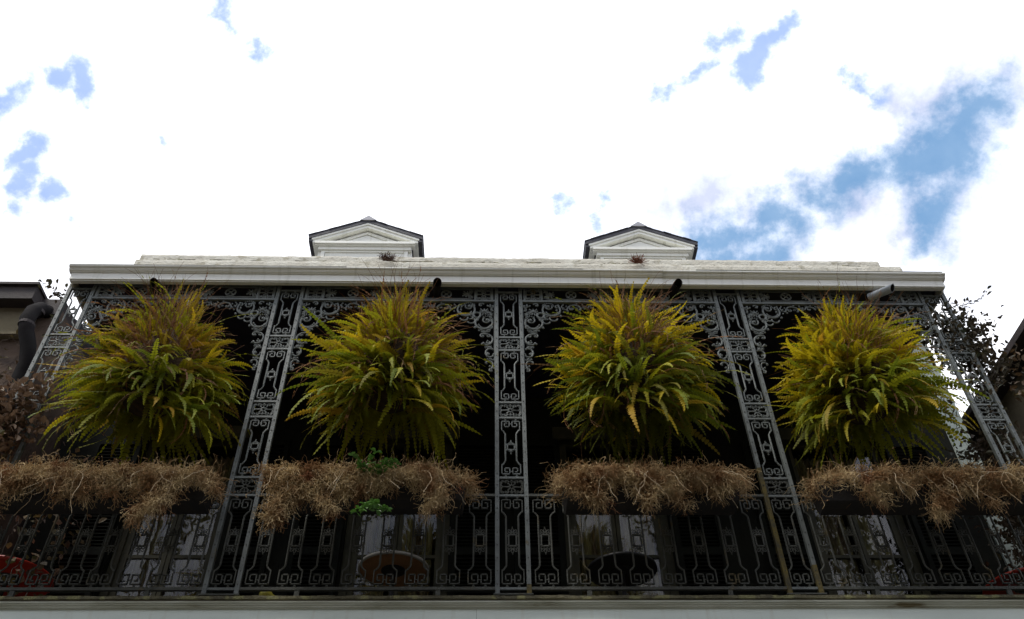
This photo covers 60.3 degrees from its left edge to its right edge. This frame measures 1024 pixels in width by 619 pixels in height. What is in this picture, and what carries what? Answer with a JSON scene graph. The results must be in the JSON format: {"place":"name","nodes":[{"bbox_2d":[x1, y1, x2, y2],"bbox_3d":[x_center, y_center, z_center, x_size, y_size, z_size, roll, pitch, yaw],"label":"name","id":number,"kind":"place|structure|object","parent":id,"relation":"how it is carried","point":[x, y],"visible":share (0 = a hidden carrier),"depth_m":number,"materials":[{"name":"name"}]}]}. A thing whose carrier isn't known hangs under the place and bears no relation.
{"place":"outdoors","nodes":[
{"label":"outdoors","id":0,"kind":"place"},
{"bbox_2d":[0,555,53,596],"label":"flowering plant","id":1,"kind":"object","parent":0,"point":[26,565],"visible":0.43,"depth_m":8.49,"materials":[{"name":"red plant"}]},
{"bbox_2d":[0,281,99,556],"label":"neighbour house","id":2,"kind":"structure","parent":0,"point":[27,309],"depth_m":10.76,"materials":[{"name":"brown paint"}]},
{"bbox_2d":[0,325,55,384],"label":"wall vine","id":3,"kind":"object","parent":2,"relation":"attached to","point":[9,368],"depth_m":10.31,"materials":[{"name":"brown plant"}]},
{"bbox_2d":[259,592,274,595],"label":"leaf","id":4,"kind":"object","parent":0,"point":[267,593],"visible":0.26,"depth_m":7.50,"materials":[{"name":"yellow plant"}]},
{"bbox_2d":[0,0,1023,417],"label":"sky","id":5,"kind":"structure","parent":0,"point":[890,133],"materials":[{"name":"white"}]},
{"bbox_2d":[962,318,1023,544],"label":"neighbour house","id":6,"kind":"structure","parent":0,"point":[1013,405],"depth_m":12.08,"materials":[{"name":"beige paint"}]},
{"bbox_2d":[986,343,1023,401],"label":"wall vine","id":7,"kind":"object","parent":6,"relation":"attached to","point":[1020,392],"depth_m":10.61,"materials":[{"name":"brown plant"}]},
{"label":"ground","id":8,"kind":"structure","parent":0,"visible":0},
{"bbox_2d":[0,216,1023,618],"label":"town house","id":9,"kind":"structure","parent":8,"relation":"on","point":[346,254],"depth_m":10.28,"materials":[{"name":"paint"}]},
{"bbox_2d":[2,283,98,467],"bbox_3d":[-4.823,1.053,8.669,0.340,3.792,0.070,0,-45,-2],"label":"iron post","id":10,"kind":"object","parent":9,"relation":"on","point":[40,352],"visible":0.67,"depth_m":9.35,"materials":[{"name":"grey metal"}]},
{"bbox_2d":[0,369,68,467],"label":"climbing vine","id":11,"kind":"object","parent":10,"relation":"attached to","point":[8,406],"visible":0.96,"depth_m":8.55,"materials":[{"name":"brown plant"}]},
{"bbox_2d":[38,279,67,335],"bbox_3d":[-5.196,0.006,9.787,0.465,1.008,0.245,0,-45,-2],"label":"vine shoot","id":12,"kind":"object","parent":10,"relation":"attached to","point":[48,286],"visible":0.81,"depth_m":10.00,"materials":[{"name":"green plant"}]},
{"bbox_2d":[0,442,106,595],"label":"potted shrub","id":13,"kind":"object","parent":9,"relation":"on","point":[35,558],"visible":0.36,"depth_m":8.32,"materials":[{"name":"red plant"}]},
{"bbox_2d":[0,493,225,596],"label":"iron railing","id":14,"kind":"object","parent":9,"relation":"on","point":[12,590],"visible":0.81,"depth_m":7.59,"materials":[{"name":"grey metal"}]},
{"bbox_2d":[0,449,238,537],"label":"planter box","id":15,"kind":"object","parent":14,"relation":"attached to","point":[139,492],"visible":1,"depth_m":7.57,"materials":[{"name":"black metal"}]},
{"bbox_2d":[28,263,256,468],"bbox_3d":[-3.531,0.583,8.902,2.018,2.703,1.946,-24,-49,21],"label":"hanging fern","id":16,"kind":"object","parent":9,"relation":"hanging from","point":[149,383],"visible":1,"depth_m":8.57,"materials":[{"name":"plant"}]},
{"bbox_2d":[150,278,165,295],"bbox_3d":[-3.964,-0.247,9.869,0.094,0.141,0.288,-5,-45,4],"label":"drain spout","id":17,"kind":"object","parent":9,"relation":"attached to","point":[153,283],"visible":0.66,"depth_m":9.82,"materials":[{"name":"grey metal"}]},
{"bbox_2d":[61,284,277,370],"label":"iron arch","id":18,"kind":"structure","parent":9,"relation":"attached to","point":[227,297],"depth_m":9.86,"materials":[{"name":"grey metal"}]},
{"bbox_2d":[99,426,253,595],"bbox_3d":[-3.913,2.765,10.039,1.360,3.304,0.390,0,-45,-2],"label":"door","id":19,"kind":"structure","parent":9,"relation":"in","point":[152,554],"depth_m":10.22,"materials":[{"name":"green paint"}]},
{"bbox_2d":[198,285,305,595],"bbox_3d":[-2.486,1.072,8.736,0.340,3.792,0.070,0,-45,-2],"label":"iron post","id":20,"kind":"object","parent":9,"relation":"on","point":[269,337],"visible":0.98,"depth_m":8.48,"materials":[{"name":"grey metal"}]},
{"bbox_2d":[239,493,494,595],"bbox_3d":[-1.231,2.067,7.788,2.162,1.004,0.036,0,-45,-2],"label":"iron railing","id":21,"kind":"object","parent":9,"relation":"on","point":[298,590],"visible":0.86,"depth_m":7.65,"materials":[{"name":"grey metal"}]},
{"bbox_2d":[245,448,488,536],"bbox_3d":[-1.264,1.604,7.682,2.142,0.928,0.832,0,-45,-2],"label":"planter box","id":22,"kind":"object","parent":21,"relation":"attached to","point":[315,489],"visible":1,"depth_m":7.61,"materials":[{"name":"black metal"}]},
{"bbox_2d":[350,498,392,516],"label":"leafy sprig","id":23,"kind":"object","parent":22,"relation":"hanging from","point":[372,503],"visible":1,"depth_m":7.24,"materials":[{"name":"green plant"}]},
{"bbox_2d":[348,447,400,475],"bbox_3d":[-1.180,1.315,7.585,0.461,0.173,0.266,0,-45,-2],"label":"leafy sprig","id":24,"kind":"object","parent":22,"relation":"on","point":[386,463],"visible":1,"depth_m":7.60,"materials":[{"name":"green plant"}]},
{"bbox_2d":[276,252,497,468],"bbox_3d":[-1.226,0.524,8.997,2.186,2.355,1.876,0,-45,-2],"label":"hanging fern","id":25,"kind":"object","parent":9,"relation":"hanging from","point":[380,368],"visible":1,"depth_m":8.65,"materials":[{"name":"plant"}]},
{"bbox_2d":[377,251,398,263],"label":"weed","id":26,"kind":"object","parent":9,"relation":"on","point":[385,257],"visible":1,"depth_m":13.17,"materials":[{"name":"brown plant"}]},
{"bbox_2d":[288,286,494,371],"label":"iron arch","id":27,"kind":"structure","parent":9,"relation":"attached to","point":[350,298],"depth_m":9.92,"materials":[{"name":"grey metal"}]},
{"bbox_2d":[357,550,428,595],"bbox_3d":[-1.149,2.791,8.326,0.698,0.764,0.698,0,-45,-2],"label":"round table","id":28,"kind":"object","parent":9,"relation":"on","point":[370,564],"visible":0.68,"depth_m":8.52,"materials":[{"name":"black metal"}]},
{"bbox_2d":[338,426,459,595],"bbox_3d":[-1.324,2.785,10.114,1.360,3.304,0.390,0,-45,-2],"label":"door","id":29,"kind":"structure","parent":9,"relation":"in","point":[373,531],"depth_m":10.37,"materials":[{"name":"green paint"}]},
{"bbox_2d":[432,278,441,297],"bbox_3d":[-0.853,-0.244,9.973,0.093,0.150,0.318,5,-45,-6],"label":"drain spout","id":30,"kind":"object","parent":9,"relation":"attached to","point":[436,289],"visible":0.97,"depth_m":9.94,"materials":[{"name":"grey metal"}]},
{"bbox_2d":[493,287,533,595],"bbox_3d":[-0.016,1.091,8.807,0.340,3.792,0.070,0,-45,-2],"label":"iron post","id":31,"kind":"object","parent":9,"relation":"on","point":[504,336],"visible":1,"depth_m":8.49,"materials":[{"name":"grey metal"}]},
{"bbox_2d":[552,427,678,595],"bbox_3d":[1.230,2.805,10.187,1.400,3.304,0.388,0,-45,-2],"label":"door","id":32,"kind":"structure","parent":9,"relation":"in","point":[566,437],"depth_m":10.47,"materials":[{"name":"green paint"}]},
{"bbox_2d":[586,551,657,594],"bbox_3d":[1.086,2.823,8.404,0.698,0.764,0.698,0,-45,-2],"label":"round table","id":33,"kind":"object","parent":9,"relation":"on","point":[624,561],"visible":0.69,"depth_m":8.59,"materials":[{"name":"black metal"}]},
{"bbox_2d":[522,287,731,373],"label":"iron arch","id":34,"kind":"structure","parent":9,"relation":"attached to","point":[700,302],"depth_m":9.99,"materials":[{"name":"grey metal"}]},
{"bbox_2d":[626,252,648,265],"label":"weed","id":35,"kind":"object","parent":9,"relation":"on","point":[635,259],"visible":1,"depth_m":13.27,"materials":[{"name":"brown plant"}]},
{"bbox_2d":[527,269,751,473],"bbox_3d":[1.211,0.585,9.000,2.366,2.669,1.999,0,-45,-2],"label":"hanging fern","id":36,"kind":"object","parent":9,"relation":"hanging from","point":[622,371],"visible":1,"depth_m":8.70,"materials":[{"name":"plant"}]},
{"bbox_2d":[528,494,786,595],"bbox_3d":[1.259,2.086,7.860,2.201,1.004,0.036,0,-45,-2],"label":"iron railing","id":37,"kind":"object","parent":9,"relation":"on","point":[728,589],"visible":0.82,"depth_m":7.75,"materials":[{"name":"grey metal"}]},
{"bbox_2d":[534,449,761,524],"bbox_3d":[1.227,1.611,7.830,2.047,0.770,0.799,0,-45,-2],"label":"planter box","id":38,"kind":"object","parent":37,"relation":"attached to","point":[617,489],"visible":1,"depth_m":7.72,"materials":[{"name":"black metal"}]},
{"bbox_2d":[666,278,681,298],"bbox_3d":[1.856,-0.239,10.067,0.093,0.155,0.322,7,-46,-9],"label":"drain spout","id":39,"kind":"object","parent":9,"relation":"attached to","point":[675,286],"visible":0.95,"depth_m":10.02,"materials":[{"name":"grey metal"}]},
{"bbox_2d":[711,289,826,594],"bbox_3d":[2.493,1.111,8.880,0.340,3.792,0.070,0,-45,-2],"label":"iron post","id":40,"kind":"object","parent":9,"relation":"on","point":[762,480],"visible":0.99,"depth_m":8.57,"materials":[{"name":"grey metal"}]},
{"bbox_2d":[738,289,954,374],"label":"iron arch","id":41,"kind":"structure","parent":9,"relation":"attached to","point":[911,304],"depth_m":10.07,"materials":[{"name":"grey metal"}]},
{"bbox_2d":[778,428,930,594],"bbox_3d":[4.083,2.827,10.269,1.360,3.304,0.388,0,-45,-2],"label":"door","id":42,"kind":"structure","parent":9,"relation":"in","point":[801,469],"depth_m":10.48,"materials":[{"name":"green paint"}]},
{"bbox_2d":[760,267,989,471],"bbox_3d":[3.539,0.663,9.017,2.108,2.506,1.948,0,-45,-2],"label":"hanging fern","id":43,"kind":"object","parent":9,"relation":"hanging from","point":[859,382],"visible":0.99,"depth_m":8.71,"materials":[{"name":"plant"}]},
{"bbox_2d":[867,284,894,300],"bbox_3d":[4.223,-0.197,10.061,0.313,0.125,0.094,-33,-53,28],"label":"drain spout","id":44,"kind":"object","parent":9,"relation":"attached to","point":[888,289],"visible":0.96,"depth_m":10.03,"materials":[{"name":"metal"}]},
{"bbox_2d":[796,494,1023,594],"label":"iron railing","id":45,"kind":"object","parent":9,"relation":"on","point":[1009,589],"visible":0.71,"depth_m":7.80,"materials":[{"name":"grey metal"}]},
{"bbox_2d":[783,448,1023,532],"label":"planter box","id":46,"kind":"object","parent":45,"relation":"attached to","point":[891,490],"visible":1,"depth_m":7.81,"materials":[{"name":"black metal"}]},
{"bbox_2d":[933,395,966,429],"bbox_3d":[4.671,0.999,9.485,0.523,0.737,0.114,8,-46,-9],"label":"bare vine","id":47,"kind":"object","parent":9,"relation":"attached to","point":[951,402],"visible":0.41,"depth_m":9.43,"materials":[{"name":"green plant"}]},
{"bbox_2d":[916,291,1023,471],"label":"iron post","id":48,"kind":"object","parent":9,"relation":"on","point":[997,406],"visible":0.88,"depth_m":9.18,"materials":[{"name":"grey metal"}]},
{"bbox_2d":[903,297,1023,518],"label":"climbing vine","id":49,"kind":"object","parent":48,"relation":"attached to","point":[971,331],"visible":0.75,"depth_m":9.68,"materials":[{"name":"green plant"}]},
{"bbox_2d":[950,285,991,307],"bbox_3d":[5.379,-0.129,10.361,0.590,0.321,0.130,-5,-45,4],"label":"vine shoot","id":50,"kind":"object","parent":49,"relation":"attached to","point":[974,301],"visible":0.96,"depth_m":10.31,"materials":[{"name":"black plant"}]},
{"bbox_2d":[941,411,1023,593],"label":"potted shrub","id":51,"kind":"object","parent":9,"relation":"on","point":[1007,534],"visible":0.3,"depth_m":9.54,"materials":[{"name":"green plant"}]},
{"bbox_2d":[982,567,1023,594],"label":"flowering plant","id":52,"kind":"object","parent":9,"relation":"on","point":[998,580],"visible":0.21,"depth_m":8.96,"materials":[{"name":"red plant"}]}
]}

